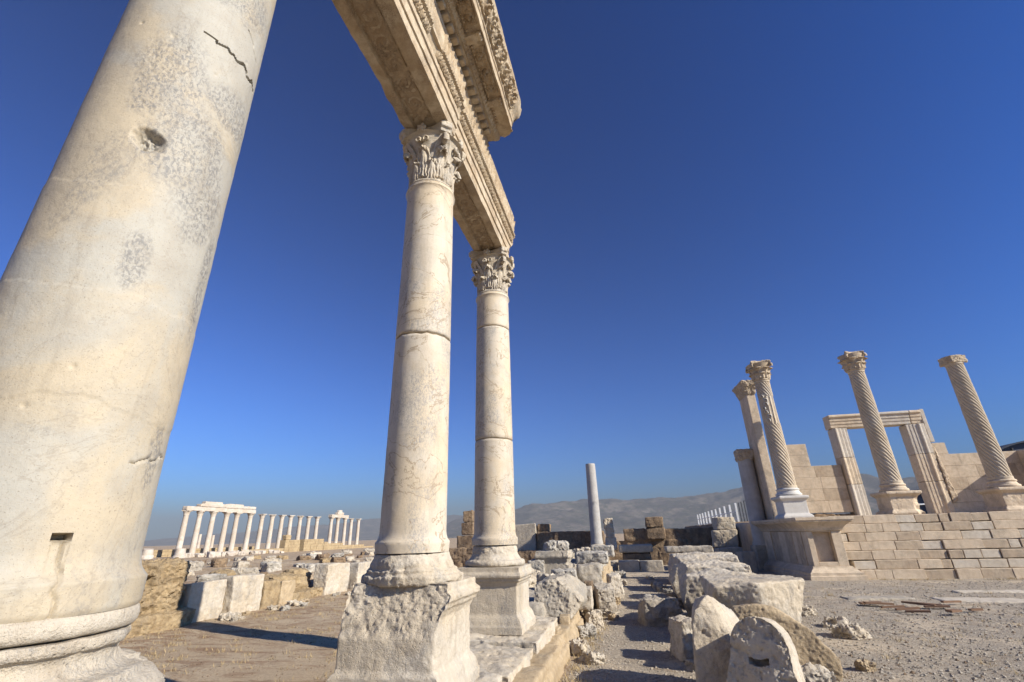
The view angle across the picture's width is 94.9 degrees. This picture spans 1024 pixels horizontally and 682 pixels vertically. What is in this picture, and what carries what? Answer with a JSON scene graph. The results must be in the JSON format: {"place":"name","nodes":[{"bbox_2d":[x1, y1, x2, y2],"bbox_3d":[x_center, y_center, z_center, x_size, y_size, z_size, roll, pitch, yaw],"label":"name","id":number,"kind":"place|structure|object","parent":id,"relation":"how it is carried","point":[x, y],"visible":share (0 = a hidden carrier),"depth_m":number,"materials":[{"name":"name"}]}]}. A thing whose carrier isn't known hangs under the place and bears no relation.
{"place":"outdoors","nodes":[
{"label":"outdoors","id":0,"kind":"place"},
{"bbox_2d":[124,595,345,681],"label":"gravel","id":1,"kind":"structure","parent":0,"point":[248,639],"depth_m":8.14,"materials":[{"name":"gravel"}]},
{"bbox_2d":[144,515,462,545],"bbox_3d":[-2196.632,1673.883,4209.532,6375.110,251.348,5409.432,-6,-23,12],"label":"hills","id":2,"kind":"structure","parent":0,"point":[369,529],"depth_m":4464.56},
{"bbox_2d":[0,0,1023,540],"label":"sky","id":3,"kind":"structure","parent":0,"point":[696,191],"materials":[{"name":"blue"}]},
{"bbox_2d":[119,534,1023,681],"bbox_3d":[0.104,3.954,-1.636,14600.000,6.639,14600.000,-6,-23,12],"label":"ground","id":4,"kind":"structure","parent":0,"point":[266,669],"depth_m":7.84,"materials":[{"name":"gravel"}]},
{"bbox_2d":[124,607,195,639],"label":"footing slab","id":5,"kind":"structure","parent":4,"relation":"on","point":[143,624],"depth_m":9.34,"materials":[{"name":"stone"}]},
{"bbox_2d":[138,557,190,615],"bbox_3d":[-7.963,5.166,9.775,1.609,1.177,1.441,-6,-23,12],"label":"travertine boulder","id":6,"kind":"object","parent":5,"relation":"on","point":[164,587],"visible":0.34,"depth_m":9.77,"materials":[{"name":"stone"}]},
{"bbox_2d":[173,510,192,555],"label":"column","id":7,"kind":"structure","parent":4,"relation":"on","point":[181,535],"depth_m":62.60,"materials":[{"name":"stone"}]},
{"bbox_2d":[182,501,255,513],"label":"beam","id":8,"kind":"structure","parent":7,"relation":"on","point":[217,506],"depth_m":68.47,"materials":[{"name":"stone"}]},
{"bbox_2d":[189,511,204,553],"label":"column","id":9,"kind":"structure","parent":4,"relation":"on","point":[193,544],"depth_m":64.43,"materials":[{"name":"stone"}]},
{"bbox_2d":[142,546,254,557],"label":"block wall","id":10,"kind":"structure","parent":4,"relation":"on","point":[164,553],"depth_m":66.09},
{"bbox_2d":[178,579,226,622],"bbox_3d":[-7.153,5.947,10.701,0.513,0.866,1.048,-6,-23,12],"label":"facing stone","id":11,"kind":"object","parent":4,"relation":"on","point":[204,599],"visible":0.64,"depth_m":10.61,"materials":[{"name":"stone"}]},
{"bbox_2d":[203,511,218,555],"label":"column","id":12,"kind":"structure","parent":4,"relation":"on","point":[209,532],"depth_m":66.55,"materials":[{"name":"stone"}]},
{"bbox_2d":[195,573,226,582],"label":"terrace stone","id":13,"kind":"object","parent":4,"relation":"on","point":[208,577],"visible":0.48,"depth_m":12.74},
{"bbox_2d":[210,557,227,567],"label":"terrace stone","id":14,"kind":"object","parent":4,"relation":"on","point":[219,562],"visible":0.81,"depth_m":22.76,"materials":[{"name":"brown stone"}]},
{"bbox_2d":[217,512,232,551],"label":"column","id":15,"kind":"structure","parent":4,"relation":"on","point":[223,532],"depth_m":68.81,"materials":[{"name":"stone"}]},
{"bbox_2d":[228,513,242,550],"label":"column","id":16,"kind":"structure","parent":4,"relation":"on","point":[233,533],"depth_m":70.57,"materials":[{"name":"stone"}]},
{"bbox_2d":[220,573,264,613],"bbox_3d":[-6.864,6.385,11.833,0.520,0.924,1.083,-6,-23,12],"label":"facing stone","id":17,"kind":"object","parent":4,"relation":"on","point":[243,592],"visible":0.78,"depth_m":11.66,"materials":[{"name":"stone"}]},
{"bbox_2d":[235,567,258,574],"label":"terrace stone","id":18,"kind":"object","parent":4,"relation":"on","point":[244,570],"visible":0.5,"depth_m":14.53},
{"bbox_2d":[242,513,254,549],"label":"column","id":19,"kind":"structure","parent":4,"relation":"on","point":[247,533],"depth_m":73.13,"materials":[{"name":"stone"}]},
{"bbox_2d":[254,514,266,548],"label":"column","id":20,"kind":"structure","parent":4,"relation":"on","point":[259,534],"depth_m":75.48,"materials":[{"name":"stone"}]},
{"bbox_2d":[259,579,280,608],"bbox_3d":[-6.657,6.810,12.613,0.528,0.714,0.643,-6,-23,12],"label":"facing stone","id":21,"kind":"object","parent":4,"relation":"on","point":[270,591],"visible":0.44,"depth_m":12.53,"materials":[{"name":"stone"}]},
{"bbox_2d":[265,514,275,548],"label":"column","id":22,"kind":"structure","parent":4,"relation":"on","point":[269,533],"depth_m":77.60,"materials":[{"name":"stone"}]},
{"bbox_2d":[260,561,281,572],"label":"terrace stone","id":23,"kind":"object","parent":4,"relation":"on","point":[270,566],"visible":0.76,"depth_m":18.70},
{"bbox_2d":[275,515,286,547],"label":"column","id":24,"kind":"structure","parent":4,"relation":"on","point":[279,533],"depth_m":79.83,"materials":[{"name":"stone"}]},
{"bbox_2d":[264,572,307,590],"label":"eroded block","id":25,"kind":"structure","parent":4,"relation":"on","point":[301,581],"depth_m":14.32,"materials":[{"name":"stone"}]},
{"bbox_2d":[277,580,295,604],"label":"facing stone","id":26,"kind":"object","parent":4,"relation":"on","point":[287,588],"visible":0.52,"depth_m":13.09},
{"bbox_2d":[279,540,299,551],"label":"block wall","id":27,"kind":"structure","parent":4,"relation":"on","point":[290,545],"depth_m":75.69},
{"bbox_2d":[283,568,311,583],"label":"terrace stone","id":28,"kind":"object","parent":4,"relation":"on","point":[304,571],"visible":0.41,"depth_m":15.16,"materials":[{"name":"stone"}]},
{"bbox_2d":[292,587,322,600],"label":"ledge rubble","id":29,"kind":"object","parent":4,"relation":"on","point":[304,593],"visible":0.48,"depth_m":13.99,"materials":[{"name":"stone"}]},
{"bbox_2d":[299,539,323,550],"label":"block wall","id":30,"kind":"structure","parent":4,"relation":"on","point":[311,544],"depth_m":80.62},
{"bbox_2d":[313,562,349,594],"bbox_3d":[-5.935,7.830,15.467,0.522,0.987,1.402,-6,-23,12],"label":"facing stone","id":31,"kind":"object","parent":4,"relation":"on","point":[330,578],"visible":0.81,"depth_m":15.11,"materials":[{"name":"stone"}]},
{"bbox_2d":[323,542,372,549],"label":"block wall","id":32,"kind":"structure","parent":4,"relation":"on","point":[328,546],"depth_m":88.28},
{"bbox_2d":[347,561,371,588],"bbox_3d":[-5.509,8.529,17.104,0.524,0.912,1.286,-6,-23,12],"label":"facing stone","id":33,"kind":"object","parent":4,"relation":"on","point":[358,570],"visible":0.45,"depth_m":16.64,"materials":[{"name":"stone"}]},
{"bbox_2d":[449,546,472,567],"bbox_3d":[-2.629,12.222,26.475,1.776,1.185,1.108,-6,-23,12],"label":"rubble course","id":34,"kind":"object","parent":4,"relation":"on","point":[460,556],"visible":0.41,"depth_m":26.11,"materials":[{"name":"brown stone"}]},
{"bbox_2d":[457,535,474,547],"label":"wall block","id":35,"kind":"structure","parent":4,"relation":"on","point":[465,541],"depth_m":27.13,"materials":[{"name":"brown stone"}]},
{"bbox_2d":[461,522,473,534],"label":"wall block","id":36,"kind":"structure","parent":35,"relation":"on","point":[467,528],"depth_m":27.37,"materials":[{"name":"brown stone"}]},
{"bbox_2d":[475,672,501,681],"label":"plinth block","id":37,"kind":"structure","parent":4,"relation":"on","point":[488,677],"depth_m":4.29,"materials":[{"name":"stone"}]},
{"bbox_2d":[326,120,479,681],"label":"marble column","id":38,"kind":"structure","parent":37,"relation":"on","point":[412,595],"depth_m":4.32,"materials":[{"name":"stone"}]},
{"bbox_2d":[470,643,532,681],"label":"plinth block","id":39,"kind":"structure","parent":4,"relation":"on","point":[507,663],"depth_m":5.06,"materials":[{"name":"stone"}]},
{"bbox_2d":[470,615,557,653],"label":"plinth block","id":40,"kind":"structure","parent":4,"relation":"on","point":[536,637],"depth_m":5.97,"materials":[{"name":"stone"}]},
{"bbox_2d":[458,246,535,635],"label":"marble column","id":41,"kind":"structure","parent":40,"relation":"on","point":[499,569],"depth_m":7.06,"materials":[{"name":"stone"}]},
{"bbox_2d":[453,90,514,256],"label":"entablature block","id":42,"kind":"structure","parent":41,"relation":"on","point":[483,215],"depth_m":7.50,"materials":[{"name":"stone"}]},
{"bbox_2d":[514,523,537,550],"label":"wall slab","id":43,"kind":"structure","parent":4,"relation":"on","point":[526,534],"depth_m":26.41,"materials":[{"name":"grey stone"}]},
{"bbox_2d":[517,550,538,562],"bbox_3d":[1.008,11.616,24.985,1.495,0.940,0.847,-6,-23,12],"label":"rubble course","id":44,"kind":"object","parent":4,"relation":"on","point":[526,555],"visible":0.37,"depth_m":24.78,"materials":[{"name":"brown stone"}]},
{"bbox_2d":[529,587,545,616],"bbox_3d":[0.919,6.021,11.054,1.137,0.698,7.998,-6,-23,12],"label":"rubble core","id":45,"kind":"object","parent":4,"relation":"on","point":[538,608],"visible":0.04,"depth_m":7.62,"materials":[{"name":"grey stone"}]},
{"bbox_2d":[534,540,572,573],"bbox_3d":[1.111,5.605,11.866,0.958,1.085,0.964,-6,-23,12],"label":"broken pedestal","id":46,"kind":"object","parent":45,"relation":"on","point":[554,554],"visible":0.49,"depth_m":11.56,"materials":[{"name":"grey stone"}]},
{"bbox_2d":[551,568,577,577],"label":"stone block","id":47,"kind":"structure","parent":45,"relation":"on","point":[571,571],"depth_m":10.34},
{"bbox_2d":[512,560,612,681],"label":"kerb wall","id":48,"kind":"structure","parent":4,"relation":"on","point":[549,660],"depth_m":5.77,"materials":[{"name":"beige stone"}]},
{"bbox_2d":[534,573,587,622],"bbox_3d":[0.857,4.430,8.103,0.843,0.740,1.165,-6,-23,12],"label":"rough stone slab","id":49,"kind":"object","parent":48,"relation":"on","point":[557,595],"depth_m":7.81,"materials":[{"name":"stone"}]},
{"bbox_2d":[579,586,593,610],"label":"stone block","id":50,"kind":"object","parent":48,"relation":"on","point":[588,605],"depth_m":8.62,"materials":[{"name":"stone"}]},
{"bbox_2d":[569,637,589,655],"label":"broken stone","id":51,"kind":"object","parent":4,"relation":"on","point":[578,647],"visible":0.52,"depth_m":6.71,"materials":[{"name":"stone"}]},
{"bbox_2d":[577,622,596,638],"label":"broken stone","id":52,"kind":"object","parent":4,"relation":"on","point":[588,630],"visible":0.54,"depth_m":7.78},
{"bbox_2d":[571,558,606,570],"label":"stone block","id":53,"kind":"object","parent":4,"relation":"on","point":[574,560],"visible":0.05,"depth_m":15.43,"materials":[{"name":"stone"}]},
{"bbox_2d":[590,545,614,556],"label":"stone slab","id":54,"kind":"structure","parent":53,"relation":"on","point":[610,550],"depth_m":16.30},
{"bbox_2d":[576,562,603,601],"bbox_3d":[1.827,5.697,10.906,0.619,1.030,0.713,-4,-23,5],"label":"stone block","id":55,"kind":"object","parent":4,"relation":"on","point":[590,571],"depth_m":10.73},
{"bbox_2d":[578,650,604,665],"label":"broken stone","id":56,"kind":"object","parent":4,"relation":"on","point":[594,657],"visible":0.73,"depth_m":6.27,"materials":[{"name":"stone"}]},
{"bbox_2d":[583,609,603,630],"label":"stone block","id":57,"kind":"object","parent":4,"relation":"on","point":[594,618],"depth_m":8.40,"materials":[{"name":"stone"}]},
{"bbox_2d":[585,463,608,559],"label":"lone column","id":58,"kind":"structure","parent":4,"relation":"on","point":[594,518],"depth_m":25.47,"materials":[{"name":"grey stone"}]},
{"bbox_2d":[592,582,616,615],"bbox_3d":[1.999,5.595,10.143,0.438,0.651,0.709,-1,-22,0],"label":"stone block","id":59,"kind":"object","parent":4,"relation":"on","point":[603,596],"depth_m":9.89,"materials":[{"name":"stone"}]},
{"bbox_2d":[606,572,624,598],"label":"stone block","id":60,"kind":"object","parent":4,"relation":"on","point":[614,580],"depth_m":12.30,"materials":[{"name":"stone"}]},
{"bbox_2d":[622,552,651,568],"bbox_3d":[5.882,10.298,21.994,1.326,0.811,0.507,-6,-23,12],"label":"brick support","id":61,"kind":"object","parent":4,"relation":"on","point":[638,556],"visible":0.4,"depth_m":21.88,"materials":[{"name":"grey stone"}]},
{"bbox_2d":[619,544,652,552],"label":"bench slab","id":62,"kind":"structure","parent":61,"relation":"on","point":[639,548],"depth_m":21.92,"materials":[{"name":"grey stone"}]},
{"bbox_2d":[537,526,739,564],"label":"block wall","id":63,"kind":"structure","parent":4,"relation":"on","point":[698,536],"depth_m":24.85,"materials":[{"name":"grey stone"}]},
{"bbox_2d":[646,527,665,538],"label":"wall block","id":64,"kind":"structure","parent":63,"relation":"on","point":[655,533],"depth_m":24.64,"materials":[{"name":"brown stone"}]},
{"bbox_2d":[638,595,680,626],"bbox_3d":[2.785,5.184,8.981,0.725,0.555,0.912,-2,-22,2],"label":"boulder","id":65,"kind":"object","parent":4,"relation":"on","point":[654,610],"visible":0.73,"depth_m":8.64,"materials":[{"name":"grey stone"}]},
{"bbox_2d":[668,564,680,597],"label":"fallen block","id":66,"kind":"object","parent":4,"relation":"on","point":[673,578],"depth_m":11.87,"materials":[{"name":"stone"}]},
{"bbox_2d":[668,614,693,661],"bbox_3d":[2.379,4.083,6.455,0.324,0.528,0.542,-1,-22,-1],"label":"stone block","id":67,"kind":"object","parent":4,"relation":"on","point":[681,639],"depth_m":6.31,"materials":[{"name":"stone"}]},
{"bbox_2d":[664,545,713,552],"bbox_3d":[6.463,7.640,17.245,1.687,0.262,0.663,-6,-23,12],"label":"fallen slab","id":68,"kind":"object","parent":4,"relation":"on","point":[686,549],"depth_m":17.00,"materials":[{"name":"grey stone"}]},
{"bbox_2d":[669,552,738,567],"bbox_3d":[5.699,6.790,13.819,1.873,1.060,1.537,-6,-23,12],"label":"fallen block","id":69,"kind":"object","parent":4,"relation":"on","point":[722,556],"depth_m":13.62,"materials":[{"name":"stone"}]},
{"bbox_2d":[677,558,751,587],"bbox_3d":[4.596,5.500,10.636,1.620,1.043,1.149,-6,-23,12],"label":"fallen block","id":70,"kind":"object","parent":4,"relation":"on","point":[687,565],"depth_m":10.51,"materials":[{"name":"stone"}]},
{"bbox_2d":[691,595,738,681],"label":"pointed stone","id":71,"kind":"object","parent":4,"relation":"on","point":[714,621],"visible":0.63,"depth_m":4.95,"materials":[{"name":"stone"}]},
{"bbox_2d":[685,521,748,527],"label":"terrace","id":72,"kind":"structure","parent":4,"relation":"on","point":[701,526],"depth_m":38.49,"materials":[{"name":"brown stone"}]},
{"bbox_2d":[697,503,739,524],"bbox_3d":[17.469,15.340,40.867,0.122,1.150,23.124,-7,-23,13],"label":"railing","id":73,"kind":"object","parent":72,"relation":"on","point":[730,512],"visible":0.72,"depth_m":36.88,"materials":[{"name":"metal"}]},
{"bbox_2d":[679,567,756,616],"bbox_3d":[4.104,4.986,9.246,1.515,0.968,1.140,-6,-23,12],"label":"fallen block","id":74,"kind":"object","parent":4,"relation":"on","point":[690,589],"depth_m":9.03,"materials":[{"name":"stone"}]},
{"bbox_2d":[711,529,738,547],"bbox_3d":[10.031,9.317,22.174,1.174,0.810,1.083,-6,-23,12],"label":"marble block","id":75,"kind":"object","parent":4,"relation":"on","point":[724,538],"depth_m":21.75,"materials":[{"name":"stone"}]},
{"bbox_2d":[711,517,735,529],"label":"marble block","id":76,"kind":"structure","parent":75,"relation":"on","point":[723,523],"depth_m":21.99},
{"bbox_2d":[733,448,767,569],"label":"short pier","id":77,"kind":"structure","parent":4,"relation":"on","point":[744,458],"depth_m":20.93,"materials":[{"name":"grey stone"}]},
{"bbox_2d":[699,574,804,622],"bbox_3d":[3.920,4.327,7.631,1.486,0.923,1.967,-6,-23,12],"label":"fallen block","id":78,"kind":"object","parent":4,"relation":"on","point":[783,593],"depth_m":7.04,"materials":[{"name":"stone"}]},
{"bbox_2d":[726,616,804,681],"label":"slotted stone","id":79,"kind":"object","parent":4,"relation":"on","point":[762,649],"visible":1,"depth_m":4.47,"materials":[{"name":"stone"}]},
{"bbox_2d":[732,603,842,680],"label":"tan slab","id":80,"kind":"object","parent":4,"relation":"on","point":[811,647],"depth_m":5.46,"materials":[{"name":"stone"}]},
{"bbox_2d":[801,662,835,681],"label":"stone","id":81,"kind":"object","parent":4,"relation":"on","point":[815,673],"visible":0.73,"depth_m":4.55,"materials":[{"name":"stone"}]},
{"bbox_2d":[822,615,848,627],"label":"broken stone","id":82,"kind":"object","parent":4,"relation":"on","point":[828,621],"visible":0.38,"depth_m":8.04,"materials":[{"name":"stone"}]},
{"bbox_2d":[831,618,871,639],"bbox_3d":[5.291,4.573,7.331,0.428,0.379,0.467,11,-26,-29],"label":"broken stone","id":83,"kind":"object","parent":4,"relation":"on","point":[844,628],"visible":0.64,"depth_m":7.26,"materials":[{"name":"stone"}]},
{"bbox_2d":[854,658,876,671],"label":"broken stone","id":84,"kind":"object","parent":4,"relation":"on","point":[865,665],"visible":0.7,"depth_m":5.59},
{"bbox_2d":[839,595,914,599],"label":"paving slab","id":85,"kind":"structure","parent":4,"relation":"on","point":[888,597],"depth_m":11.03,"materials":[{"name":"grey stone"}]},
{"bbox_2d":[735,511,1023,580],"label":"temple podium","id":86,"kind":"object","parent":4,"relation":"on","point":[846,548],"visible":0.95,"depth_m":15.66,"materials":[{"name":"stone"}]},
{"bbox_2d":[732,379,777,519],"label":"corner pillar","id":87,"kind":"structure","parent":86,"relation":"on","point":[744,391],"depth_m":21.19,"materials":[{"name":"stone"}]},
{"bbox_2d":[745,360,813,518],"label":"spiral column","id":88,"kind":"structure","parent":86,"relation":"on","point":[789,499],"depth_m":18.87,"materials":[{"name":"stone"}]},
{"bbox_2d":[812,513,854,516],"bbox_3d":[14.813,8.299,22.144,2.522,0.327,0.525,-5,-23,9],"label":"rubble course","id":89,"kind":"object","parent":86,"relation":"on","point":[826,515],"visible":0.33,"depth_m":21.97,"materials":[{"name":"brown stone"}]},
{"bbox_2d":[786,444,853,512],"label":"cella wall","id":90,"kind":"structure","parent":89,"relation":"on","point":[824,487],"depth_m":22.46,"materials":[{"name":"stone"}]},
{"bbox_2d":[837,351,925,514],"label":"spiral column","id":91,"kind":"structure","parent":86,"relation":"on","point":[894,495],"depth_m":18.26,"materials":[{"name":"stone"}]},
{"bbox_2d":[822,409,957,515],"bbox_3d":[17.969,5.810,22.396,4.361,4.853,0.733,-5,-23,9],"label":"door frame","id":92,"kind":"object","parent":86,"relation":"on","point":[938,493],"visible":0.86,"depth_m":22.25,"materials":[{"name":"stone"}]},
{"bbox_2d":[931,443,1023,512],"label":"cella wall","id":93,"kind":"structure","parent":86,"relation":"on","point":[966,473],"depth_m":21.46,"materials":[{"name":"stone"}]},
{"bbox_2d":[938,354,1023,511],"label":"spiral column","id":94,"kind":"structure","parent":86,"relation":"on","point":[1004,491],"depth_m":17.68,"materials":[{"name":"stone"}]},
{"bbox_2d":[930,597,1023,603],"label":"paving slab","id":95,"kind":"structure","parent":4,"relation":"on","point":[991,600],"depth_m":10.35,"materials":[{"name":"stone"}]},
{"bbox_2d":[952,589,1023,592],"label":"paving slab","id":96,"kind":"structure","parent":4,"relation":"on","point":[984,591],"depth_m":11.64,"materials":[{"name":"stone"}]},
{"bbox_2d":[1000,441,1023,538],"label":"dark shelter","id":97,"kind":"object","parent":4,"relation":"on","point":[1015,446],"visible":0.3,"depth_m":39.14,"materials":[{"name":"metal"}]},
{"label":"plinth block","id":98,"kind":"object","parent":4,"relation":"on","visible":0},
{"bbox_2d":[0,0,276,681],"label":"marble column","id":99,"kind":"structure","parent":98,"relation":"on","point":[104,279],"depth_m":1.64,"materials":[{"name":"stone"}]},
{"bbox_2d":[332,0,466,135],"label":"entablature block","id":100,"kind":"structure","parent":99,"relation":"on","point":[407,50],"depth_m":5.25,"materials":[{"name":"stone"}]},
{"bbox_2d":[436,0,521,146],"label":"cornice block","id":101,"kind":"structure","parent":100,"relation":"on","point":[475,32],"depth_m":6.38,"materials":[{"name":"stone"}]},
{"bbox_2d":[122,560,1023,681],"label":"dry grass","id":102,"kind":"structure","parent":0,"point":[1009,578],"depth_m":7.74,"materials":[{"name":"plant"}]},
{"bbox_2d":[618,560,639,570],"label":"kerb slab","id":103,"kind":"structure","parent":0,"point":[629,565],"depth_m":20.73,"materials":[{"name":"grey stone"}]},
{"bbox_2d":[563,575,695,681],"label":"gravel","id":104,"kind":"structure","parent":0,"point":[641,664],"depth_m":6.79,"materials":[{"name":"gravel"}]},
{"bbox_2d":[640,560,663,570],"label":"kerb slab","id":105,"kind":"structure","parent":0,"point":[651,565],"depth_m":20.53,"materials":[{"name":"grey stone"}]},
{"bbox_2d":[645,516,662,527],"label":"wall block","id":106,"kind":"structure","parent":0,"point":[651,522],"depth_m":24.81,"materials":[{"name":"brown stone"}]},
{"bbox_2d":[446,474,918,537],"bbox_3d":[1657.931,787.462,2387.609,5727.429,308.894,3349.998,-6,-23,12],"label":"hills","id":107,"kind":"structure","parent":0,"point":[681,512],"depth_m":2788.93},
{"bbox_2d":[714,547,742,554],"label":"grey block","id":108,"kind":"structure","parent":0,"point":[733,550],"depth_m":20.52,"materials":[{"name":"stone"}]},
{"bbox_2d":[736,551,757,572],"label":"grey block","id":109,"kind":"structure","parent":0,"point":[747,558],"depth_m":18.98,"materials":[{"name":"stone"}]},
{"bbox_2d":[801,580,1023,681],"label":"gravel","id":110,"kind":"structure","parent":0,"point":[947,654],"depth_m":7.20,"materials":[{"name":"gravel"}]},
{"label":"heap stone","id":111,"kind":"object","parent":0,"visible":0},
{"bbox_2d":[528,559,544,572],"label":"stone block","id":112,"kind":"object","parent":111,"relation":"on","point":[538,564],"depth_m":11.51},
{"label":"heap stone","id":113,"kind":"object","parent":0,"visible":0},
{"bbox_2d":[575,550,608,563],"bbox_3d":[2.476,6.636,14.415,0.992,0.374,0.999,-6,-23,12],"label":"stone slab","id":114,"kind":"object","parent":113,"relation":"on","point":[589,556],"depth_m":14.01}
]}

